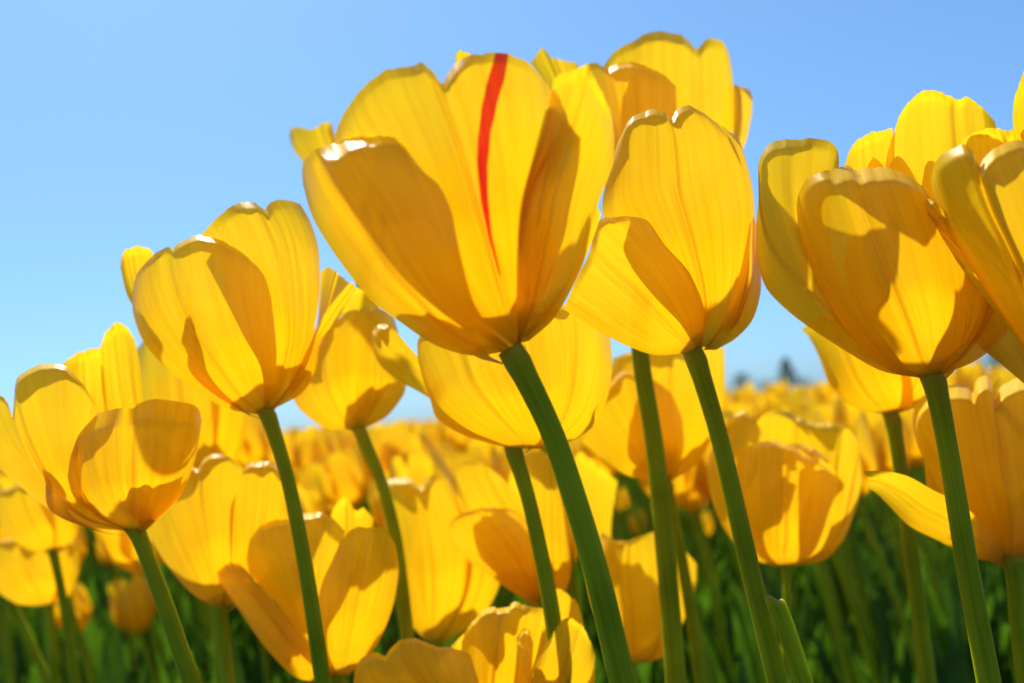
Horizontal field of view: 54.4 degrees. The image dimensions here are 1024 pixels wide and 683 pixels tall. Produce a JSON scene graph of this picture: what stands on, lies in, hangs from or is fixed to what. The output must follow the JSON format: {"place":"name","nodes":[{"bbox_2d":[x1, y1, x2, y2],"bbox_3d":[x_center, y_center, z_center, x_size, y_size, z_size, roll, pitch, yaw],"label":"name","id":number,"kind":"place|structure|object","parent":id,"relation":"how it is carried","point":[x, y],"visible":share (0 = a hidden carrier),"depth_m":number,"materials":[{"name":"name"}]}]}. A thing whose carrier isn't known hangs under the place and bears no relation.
{"place":"outdoors","nodes":[
{"label":"outdoors","id":0,"kind":"place"},
{"bbox_2d":[0,0,1023,431],"label":"sky","id":1,"kind":"structure","parent":0,"point":[125,124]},
{"bbox_2d":[88,370,1014,581],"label":"tulip field","id":2,"kind":"structure","parent":0,"point":[430,423],"depth_m":5.35,"materials":[{"name":"yellow plant"}]},
{"bbox_3d":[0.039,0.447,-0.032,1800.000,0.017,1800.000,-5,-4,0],"label":"ground","id":3,"kind":"structure","parent":0,"visible":0},
{"bbox_2d":[0,478,17,682],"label":"tulip","id":4,"kind":"object","parent":3,"relation":"on","point":[9,660],"visible":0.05,"depth_m":0.80,"materials":[{"name":"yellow plant"}]},
{"bbox_2d":[0,611,43,682],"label":"tulip","id":5,"kind":"object","parent":3,"relation":"on","point":[35,677],"visible":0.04,"depth_m":0.84,"materials":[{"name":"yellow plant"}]},
{"bbox_2d":[2,613,46,682],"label":"tulip","id":6,"kind":"object","parent":3,"relation":"on","point":[18,653],"visible":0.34,"depth_m":1.22,"materials":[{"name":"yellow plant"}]},
{"bbox_2d":[0,538,79,682],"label":"tulip","id":7,"kind":"object","parent":3,"relation":"on","point":[26,577],"visible":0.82,"depth_m":0.63,"materials":[{"name":"yellow plant"}]},
{"bbox_2d":[0,485,80,682],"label":"tulip","id":8,"kind":"object","parent":3,"relation":"on","point":[29,522],"visible":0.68,"depth_m":0.60,"materials":[{"name":"yellow plant"}]},
{"bbox_2d":[0,469,109,682],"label":"tulip","id":9,"kind":"object","parent":3,"relation":"on","point":[27,658],"visible":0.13,"depth_m":1.12,"materials":[{"name":"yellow plant"}]},
{"bbox_2d":[0,524,113,682],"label":"tulip","id":10,"kind":"object","parent":3,"relation":"on","point":[32,647],"visible":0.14,"depth_m":0.72,"materials":[{"name":"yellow plant"}]},
{"bbox_2d":[0,473,141,682],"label":"tulip","id":11,"kind":"object","parent":3,"relation":"on","point":[60,647],"visible":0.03,"depth_m":1.02,"materials":[{"name":"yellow plant"}]},
{"bbox_2d":[53,582,96,682],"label":"tulip","id":12,"kind":"object","parent":3,"relation":"on","point":[82,605],"visible":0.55,"depth_m":1.05,"materials":[{"name":"yellow plant"}]},
{"bbox_2d":[85,527,97,579],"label":"tulip","id":13,"kind":"object","parent":3,"relation":"on","point":[93,564],"visible":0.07,"depth_m":2.39,"materials":[{"name":"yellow plant"}]},
{"bbox_2d":[64,526,128,679],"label":"tulip","id":14,"kind":"object","parent":3,"relation":"on","point":[90,636],"visible":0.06,"depth_m":1.19,"materials":[{"name":"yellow plant"}]},
{"bbox_2d":[0,322,201,682],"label":"tulip","id":15,"kind":"object","parent":3,"relation":"on","point":[91,438],"visible":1,"depth_m":0.34,"materials":[{"name":"yellow plant"}]},
{"bbox_2d":[67,525,147,682],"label":"tulip","id":16,"kind":"object","parent":3,"relation":"on","point":[79,540],"visible":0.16,"depth_m":0.90,"materials":[{"name":"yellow plant"}]},
{"bbox_2d":[90,562,136,652],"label":"tulip","id":17,"kind":"object","parent":3,"relation":"on","point":[113,576],"visible":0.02,"depth_m":1.43,"materials":[{"name":"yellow plant"}]},
{"bbox_2d":[107,564,152,682],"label":"tulip","id":18,"kind":"object","parent":3,"relation":"on","point":[129,658],"visible":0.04,"depth_m":1.09,"materials":[{"name":"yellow plant"}]},
{"bbox_2d":[108,569,207,682],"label":"tulip","id":19,"kind":"object","parent":3,"relation":"on","point":[132,607],"visible":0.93,"depth_m":0.90,"materials":[{"name":"yellow plant"}]},
{"bbox_2d":[94,528,245,682],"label":"tulip","id":20,"kind":"object","parent":3,"relation":"on","point":[118,549],"visible":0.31,"depth_m":0.69,"materials":[{"name":"yellow plant"}]},
{"bbox_2d":[147,613,192,682],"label":"tulip","id":21,"kind":"object","parent":3,"relation":"on","point":[153,651],"visible":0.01,"depth_m":0.98,"materials":[{"name":"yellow plant"}]},
{"bbox_2d":[155,602,200,680],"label":"tulip","id":22,"kind":"object","parent":3,"relation":"on","point":[166,651],"visible":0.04,"depth_m":1.20,"materials":[{"name":"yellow plant"}]},
{"bbox_2d":[170,570,203,655],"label":"tulip","id":23,"kind":"object","parent":3,"relation":"on","point":[178,596],"visible":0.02,"depth_m":1.49,"materials":[{"name":"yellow plant"}]},
{"bbox_2d":[137,342,247,682],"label":"tulip","id":24,"kind":"object","parent":3,"relation":"on","point":[223,431],"visible":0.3,"depth_m":0.54,"materials":[{"name":"yellow plant"}]},
{"bbox_2d":[176,581,208,682],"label":"tulip","id":25,"kind":"object","parent":3,"relation":"on","point":[199,613],"visible":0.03,"depth_m":1.14,"materials":[{"name":"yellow plant"}]},
{"bbox_2d":[179,600,214,682],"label":"tulip","id":26,"kind":"object","parent":3,"relation":"on","point":[206,610],"depth_m":0.87,"materials":[{"name":"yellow plant"}]},
{"bbox_2d":[146,454,288,682],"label":"tulip","id":27,"kind":"object","parent":3,"relation":"on","point":[212,520],"visible":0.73,"depth_m":0.43,"materials":[{"name":"yellow plant"}]},
{"bbox_2d":[209,605,248,664],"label":"tulip","id":28,"kind":"object","parent":3,"relation":"on","point":[233,614],"visible":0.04,"depth_m":1.31,"materials":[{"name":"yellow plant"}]},
{"bbox_2d":[120,199,355,682],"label":"tulip","id":29,"kind":"object","parent":3,"relation":"on","point":[225,307],"visible":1,"depth_m":0.35,"materials":[{"name":"yellow plant"}]},
{"bbox_2d":[249,459,303,682],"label":"tulip","id":30,"kind":"object","parent":3,"relation":"on","point":[282,674],"visible":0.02,"depth_m":1.01,"materials":[{"name":"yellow plant"}]},
{"bbox_2d":[264,428,299,464],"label":"tulip","id":31,"kind":"object","parent":3,"relation":"on","point":[287,437],"visible":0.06,"depth_m":1.17,"materials":[{"name":"yellow plant"}]},
{"bbox_2d":[236,413,349,682],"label":"tulip","id":32,"kind":"object","parent":3,"relation":"on","point":[256,446],"visible":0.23,"depth_m":1.02,"materials":[{"name":"yellow plant"}]},
{"bbox_2d":[217,497,398,682],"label":"tulip","id":33,"kind":"object","parent":3,"relation":"on","point":[354,560],"visible":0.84,"depth_m":0.41,"materials":[{"name":"yellow plant"}]},
{"bbox_2d":[295,463,334,516],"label":"tulip","id":34,"kind":"object","parent":3,"relation":"on","point":[305,481],"visible":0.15,"depth_m":1.02,"materials":[{"name":"yellow plant"}]},
{"bbox_2d":[297,479,349,682],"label":"tulip","id":35,"kind":"object","parent":3,"relation":"on","point":[312,499],"visible":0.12,"depth_m":0.84,"materials":[{"name":"yellow plant"}]},
{"bbox_2d":[289,424,383,653],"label":"tulip","id":36,"kind":"object","parent":3,"relation":"on","point":[309,444],"visible":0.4,"depth_m":1.08,"materials":[{"name":"yellow plant"}]},
{"bbox_2d":[289,122,405,562],"bbox_3d":[-0.046,0.195,0.519,0.188,0.613,0.086,-2,-5,-35],"label":"tulip","id":37,"kind":"object","parent":3,"relation":"on","point":[305,143],"visible":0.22,"depth_m":0.50,"materials":[{"name":"yellow plant"}]},
{"bbox_2d":[294,288,413,638],"bbox_3d":[-0.055,0.236,0.461,0.115,0.526,0.085,-6,-4,12],"label":"tulip","id":38,"kind":"object","parent":3,"relation":"on","point":[355,387],"visible":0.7,"depth_m":0.44,"materials":[{"name":"yellow plant"}]},
{"bbox_2d":[320,428,394,651],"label":"tulip","id":39,"kind":"object","parent":3,"relation":"on","point":[338,439],"visible":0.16,"depth_m":1.37,"materials":[{"name":"yellow plant"}]},
{"bbox_2d":[308,444,430,643],"bbox_3d":[-0.115,0.317,1.019,0.153,0.435,0.088,-2,-5,-41],"label":"tulip","id":40,"kind":"object","parent":3,"relation":"on","point":[347,477],"visible":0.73,"depth_m":1.00,"materials":[{"name":"yellow plant"}]},
{"bbox_2d":[368,481,417,640],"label":"tulip","id":41,"kind":"object","parent":3,"relation":"on","point":[394,621],"visible":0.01,"depth_m":1.24,"materials":[{"name":"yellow plant"}]},
{"bbox_2d":[368,473,444,646],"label":"tulip","id":42,"kind":"object","parent":3,"relation":"on","point":[374,500],"visible":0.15,"depth_m":0.84,"materials":[{"name":"yellow plant"}]},
{"bbox_2d":[360,422,460,646],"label":"tulip","id":43,"kind":"object","parent":3,"relation":"on","point":[397,434],"visible":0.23,"depth_m":1.05,"materials":[{"name":"yellow plant"}]},
{"bbox_2d":[384,474,499,646],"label":"tulip","id":44,"kind":"object","parent":3,"relation":"on","point":[443,575],"visible":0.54,"depth_m":0.53,"materials":[{"name":"yellow plant"}]},
{"bbox_2d":[389,432,509,632],"bbox_3d":[-0.036,0.310,1.050,0.157,0.439,0.056,-4,-4,-9],"label":"tulip","id":45,"kind":"object","parent":3,"relation":"on","point":[415,443],"visible":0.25,"depth_m":1.04,"materials":[{"name":"yellow plant"}]},
{"bbox_2d":[439,422,469,452],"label":"tulip","id":46,"kind":"object","parent":3,"relation":"on","point":[457,441],"visible":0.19,"depth_m":1.54,"materials":[{"name":"yellow plant"}]},
{"bbox_2d":[302,49,636,682],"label":"tulip","id":47,"kind":"object","parent":3,"relation":"on","point":[457,211],"visible":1,"depth_m":0.23,"materials":[{"name":"yellow plant"}]},
{"bbox_2d":[354,589,594,682],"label":"tulip","id":48,"kind":"object","parent":3,"relation":"on","point":[510,644],"visible":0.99,"depth_m":0.39,"materials":[{"name":"yellow plant"}]},
{"bbox_2d":[439,445,533,607],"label":"tulip","id":49,"kind":"object","parent":3,"relation":"on","point":[473,454],"visible":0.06,"depth_m":1.13,"materials":[{"name":"yellow plant"}]},
{"bbox_2d":[372,305,611,682],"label":"tulip","id":50,"kind":"object","parent":3,"relation":"on","point":[475,398],"visible":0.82,"depth_m":0.36,"materials":[{"name":"yellow plant"}]},
{"bbox_2d":[389,449,595,682],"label":"tulip","id":51,"kind":"object","parent":3,"relation":"on","point":[420,467],"visible":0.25,"depth_m":0.75,"materials":[{"name":"yellow plant"}]},
{"bbox_2d":[0,468,1023,682],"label":"tulip foliage","id":52,"kind":"object","parent":3,"relation":"on","point":[253,671],"visible":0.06,"depth_m":1.16,"materials":[{"name":"green plant"}]},
{"bbox_2d":[448,451,577,607],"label":"tulip","id":53,"kind":"object","parent":3,"relation":"on","point":[488,533],"visible":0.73,"depth_m":0.48,"materials":[{"name":"yellow plant"}]},
{"bbox_2d":[489,445,608,682],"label":"tulip","id":54,"kind":"object","parent":3,"relation":"on","point":[499,462],"visible":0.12,"depth_m":0.89,"materials":[{"name":"yellow plant"}]},
{"bbox_2d":[521,342,582,619],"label":"tulip","id":55,"kind":"object","parent":3,"relation":"on","point":[572,589],"visible":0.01,"depth_m":0.50,"materials":[{"name":"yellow plant"}]},
{"bbox_2d":[575,555,589,626],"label":"tulip","id":56,"kind":"object","parent":3,"relation":"on","point":[585,602],"visible":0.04,"depth_m":1.33,"materials":[{"name":"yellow plant"}]},
{"bbox_2d":[566,527,616,672],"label":"tulip","id":57,"kind":"object","parent":3,"relation":"on","point":[592,629],"visible":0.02,"depth_m":1.26,"materials":[{"name":"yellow plant"}]},
{"bbox_2d":[582,434,624,540],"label":"tulip","id":58,"kind":"object","parent":3,"relation":"on","point":[590,453],"visible":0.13,"depth_m":1.21,"materials":[{"name":"yellow plant"}]},
{"bbox_2d":[568,436,650,682],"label":"tulip","id":59,"kind":"object","parent":3,"relation":"on","point":[577,445],"visible":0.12,"depth_m":0.99,"materials":[{"name":"yellow plant"}]},
{"bbox_2d":[596,454,646,535],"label":"tulip","id":60,"kind":"object","parent":3,"relation":"on","point":[641,527],"visible":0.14,"depth_m":1.10,"materials":[{"name":"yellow plant"}]},
{"bbox_2d":[614,478,639,539],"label":"tulip","id":61,"kind":"object","parent":3,"relation":"on","point":[631,535],"visible":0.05,"depth_m":1.83,"materials":[{"name":"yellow plant"}]},
{"bbox_2d":[574,452,696,682],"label":"tulip","id":62,"kind":"object","parent":3,"relation":"on","point":[632,565],"visible":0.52,"depth_m":0.51,"materials":[{"name":"yellow plant"}]},
{"bbox_2d":[628,510,647,536],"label":"tulip","id":63,"kind":"object","parent":3,"relation":"on","point":[632,522],"visible":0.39,"depth_m":1.68,"materials":[{"name":"yellow plant"}]},
{"bbox_2d":[531,31,752,682],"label":"tulip","id":64,"kind":"object","parent":3,"relation":"on","point":[669,74],"visible":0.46,"depth_m":0.42,"materials":[{"name":"yellow plant"}]},
{"bbox_2d":[582,347,724,682],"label":"tulip","id":65,"kind":"object","parent":3,"relation":"on","point":[614,436],"visible":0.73,"depth_m":0.48,"materials":[{"name":"yellow plant"}]},
{"bbox_2d":[564,105,788,682],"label":"tulip","id":66,"kind":"object","parent":3,"relation":"on","point":[670,266],"visible":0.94,"depth_m":0.32,"materials":[{"name":"yellow plant"}]},
{"bbox_2d":[638,480,728,621],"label":"tulip","id":67,"kind":"object","parent":3,"relation":"on","point":[705,601],"visible":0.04,"depth_m":1.27,"materials":[{"name":"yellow plant"}]},
{"bbox_2d":[638,464,750,682],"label":"tulip","id":68,"kind":"object","parent":3,"relation":"on","point":[683,484],"visible":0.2,"depth_m":0.76,"materials":[{"name":"yellow plant"}]},
{"bbox_2d":[682,509,732,630],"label":"tulip","id":69,"kind":"object","parent":3,"relation":"on","point":[701,578],"visible":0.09,"depth_m":1.46,"materials":[{"name":"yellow plant"}]},
{"bbox_2d":[695,504,740,619],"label":"tulip","id":70,"kind":"object","parent":3,"relation":"on","point":[716,574],"depth_m":1.23,"materials":[{"name":"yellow plant"}]},
{"bbox_2d":[681,479,791,682],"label":"tulip","id":71,"kind":"object","parent":3,"relation":"on","point":[698,495],"visible":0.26,"depth_m":0.87,"materials":[{"name":"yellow plant"}]},
{"bbox_2d":[730,381,758,407],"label":"tulip","id":72,"kind":"object","parent":3,"relation":"on","point":[746,395],"visible":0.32,"depth_m":2.15,"materials":[{"name":"yellow plant"}]},
{"bbox_2d":[696,409,793,682],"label":"tulip","id":73,"kind":"object","parent":3,"relation":"on","point":[702,472],"visible":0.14,"depth_m":0.85,"materials":[{"name":"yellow plant"}]},
{"bbox_2d":[710,528,781,644],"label":"tulip","id":74,"kind":"object","parent":3,"relation":"on","point":[768,584],"visible":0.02,"depth_m":1.13,"materials":[{"name":"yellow plant"}]},
{"bbox_2d":[706,495,790,682],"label":"tulip","id":75,"kind":"object","parent":3,"relation":"on","point":[757,670],"visible":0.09,"depth_m":0.98,"materials":[{"name":"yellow plant"}]},
{"bbox_2d":[721,402,806,601],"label":"tulip","id":76,"kind":"object","parent":3,"relation":"on","point":[739,407],"visible":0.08,"depth_m":1.33,"materials":[{"name":"yellow plant"}]},
{"bbox_2d":[765,378,789,397],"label":"tulip","id":77,"kind":"object","parent":3,"relation":"on","point":[776,388],"visible":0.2,"depth_m":2.23,"materials":[{"name":"yellow plant"}]},
{"bbox_2d":[708,410,861,680],"bbox_3d":[0.111,0.261,0.496,0.164,0.451,0.083,-6,-4,12],"label":"tulip","id":78,"kind":"object","parent":3,"relation":"on","point":[791,467],"visible":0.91,"depth_m":0.47,"materials":[{"name":"yellow plant"}]},
{"bbox_2d":[772,357,802,386],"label":"conifer tree","id":79,"kind":"object","parent":3,"relation":"on","point":[784,364],"visible":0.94,"depth_m":239.18,"materials":[{"name":"green plant"}]},
{"bbox_2d":[764,595,812,682],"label":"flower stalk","id":80,"kind":"object","parent":3,"relation":"on","point":[779,611],"visible":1,"depth_m":0.33,"materials":[{"name":"green plant"}]},
{"bbox_2d":[769,565,825,682],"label":"tulip","id":81,"kind":"object","parent":3,"relation":"on","point":[797,599],"visible":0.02,"depth_m":1.19,"materials":[{"name":"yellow plant"}]},
{"bbox_2d":[775,396,864,650],"bbox_3d":[0.415,0.287,1.274,0.084,0.442,0.110,-11,-8,38],"label":"tulip","id":82,"kind":"object","parent":3,"relation":"on","point":[791,406],"visible":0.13,"depth_m":1.25,"materials":[{"name":"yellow plant"}]},
{"bbox_2d":[759,391,884,632],"bbox_3d":[0.423,0.286,1.331,0.159,0.445,0.056,-6,-4,40],"label":"tulip","id":83,"kind":"object","parent":3,"relation":"on","point":[771,400],"visible":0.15,"depth_m":1.36,"materials":[{"name":"yellow plant"}]},
{"bbox_2d":[802,478,850,682],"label":"tulip","id":84,"kind":"object","parent":3,"relation":"on","point":[833,674],"visible":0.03,"depth_m":0.74,"materials":[{"name":"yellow plant"}]},
{"bbox_2d":[816,381,868,512],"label":"tulip","id":85,"kind":"object","parent":3,"relation":"on","point":[824,390],"visible":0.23,"depth_m":2.50,"materials":[{"name":"yellow plant"}]},
{"bbox_2d":[808,402,885,586],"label":"tulip","id":86,"kind":"object","parent":3,"relation":"on","point":[817,405],"visible":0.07,"depth_m":1.63,"materials":[{"name":"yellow plant"}]},
{"bbox_2d":[811,404,890,588],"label":"tulip","id":87,"kind":"object","parent":3,"relation":"on","point":[825,412],"visible":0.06,"depth_m":1.45,"materials":[{"name":"yellow plant"}]},
{"bbox_2d":[780,403,939,650],"bbox_3d":[0.397,0.280,1.109,0.156,0.436,0.055,-9,-8,28],"label":"tulip","id":88,"kind":"object","parent":3,"relation":"on","point":[801,410],"visible":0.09,"depth_m":1.11,"materials":[{"name":"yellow plant"}]},
{"bbox_2d":[831,497,896,682],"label":"tulip","id":89,"kind":"object","parent":3,"relation":"on","point":[887,651],"visible":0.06,"depth_m":1.00,"materials":[{"name":"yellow plant"}]},
{"bbox_2d":[807,408,925,682],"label":"tulip","id":90,"kind":"object","parent":3,"relation":"on","point":[814,415],"visible":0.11,"depth_m":0.89,"materials":[{"name":"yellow plant"}]},
{"bbox_2d":[802,325,936,682],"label":"tulip","id":91,"kind":"object","parent":3,"relation":"on","point":[855,382],"visible":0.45,"depth_m":0.44,"materials":[{"name":"yellow plant"}]},
{"bbox_2d":[824,398,929,608],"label":"tulip","id":92,"kind":"object","parent":3,"relation":"on","point":[881,526],"visible":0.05,"depth_m":1.45,"materials":[{"name":"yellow plant"}]},
{"bbox_2d":[823,559,931,682],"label":"tulip","id":93,"kind":"object","parent":3,"relation":"on","point":[902,667],"visible":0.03,"depth_m":0.84,"materials":[{"name":"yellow plant"}]},
{"bbox_2d":[756,90,1005,682],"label":"tulip","id":94,"kind":"object","parent":3,"relation":"on","point":[857,257],"visible":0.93,"depth_m":0.30,"materials":[{"name":"yellow plant"}]},
{"bbox_2d":[866,512,931,623],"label":"tulip","id":95,"kind":"object","parent":3,"relation":"on","point":[900,569],"visible":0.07,"depth_m":1.06,"materials":[{"name":"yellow plant"}]},
{"bbox_2d":[833,418,968,682],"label":"tulip","id":96,"kind":"object","parent":3,"relation":"on","point":[958,665],"visible":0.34,"depth_m":0.78,"materials":[{"name":"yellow plant"}]},
{"bbox_2d":[832,394,987,682],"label":"tulip","id":97,"kind":"object","parent":3,"relation":"on","point":[843,411],"visible":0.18,"depth_m":1.00,"materials":[{"name":"yellow plant"}]},
{"bbox_2d":[854,410,994,682],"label":"tulip","id":98,"kind":"object","parent":3,"relation":"on","point":[937,606],"visible":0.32,"depth_m":0.89,"materials":[{"name":"yellow plant"}]},
{"bbox_2d":[864,376,1023,682],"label":"tulip","id":99,"kind":"object","parent":3,"relation":"on","point":[988,418],"visible":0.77,"depth_m":0.37,"materials":[{"name":"yellow plant"}]},
{"bbox_2d":[900,408,997,614],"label":"tulip","id":100,"kind":"object","parent":3,"relation":"on","point":[907,418],"visible":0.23,"depth_m":1.10,"materials":[{"name":"yellow plant"}]},
{"bbox_2d":[914,453,998,616],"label":"tulip","id":101,"kind":"object","parent":3,"relation":"on","point":[922,476],"visible":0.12,"depth_m":1.19,"materials":[{"name":"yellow plant"}]},
{"bbox_2d":[908,468,1006,640],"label":"tulip","id":102,"kind":"object","parent":3,"relation":"on","point":[940,559],"visible":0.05,"depth_m":1.14,"materials":[{"name":"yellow plant"}]},
{"bbox_2d":[925,72,1023,382],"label":"tulip","id":103,"kind":"object","parent":3,"relation":"on","point":[975,208],"visible":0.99,"depth_m":0.26,"materials":[{"name":"yellow plant"}]},
{"bbox_2d":[950,359,1023,591],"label":"tulip","id":104,"kind":"object","parent":3,"relation":"on","point":[968,375],"visible":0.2,"depth_m":1.34,"materials":[{"name":"yellow plant"}]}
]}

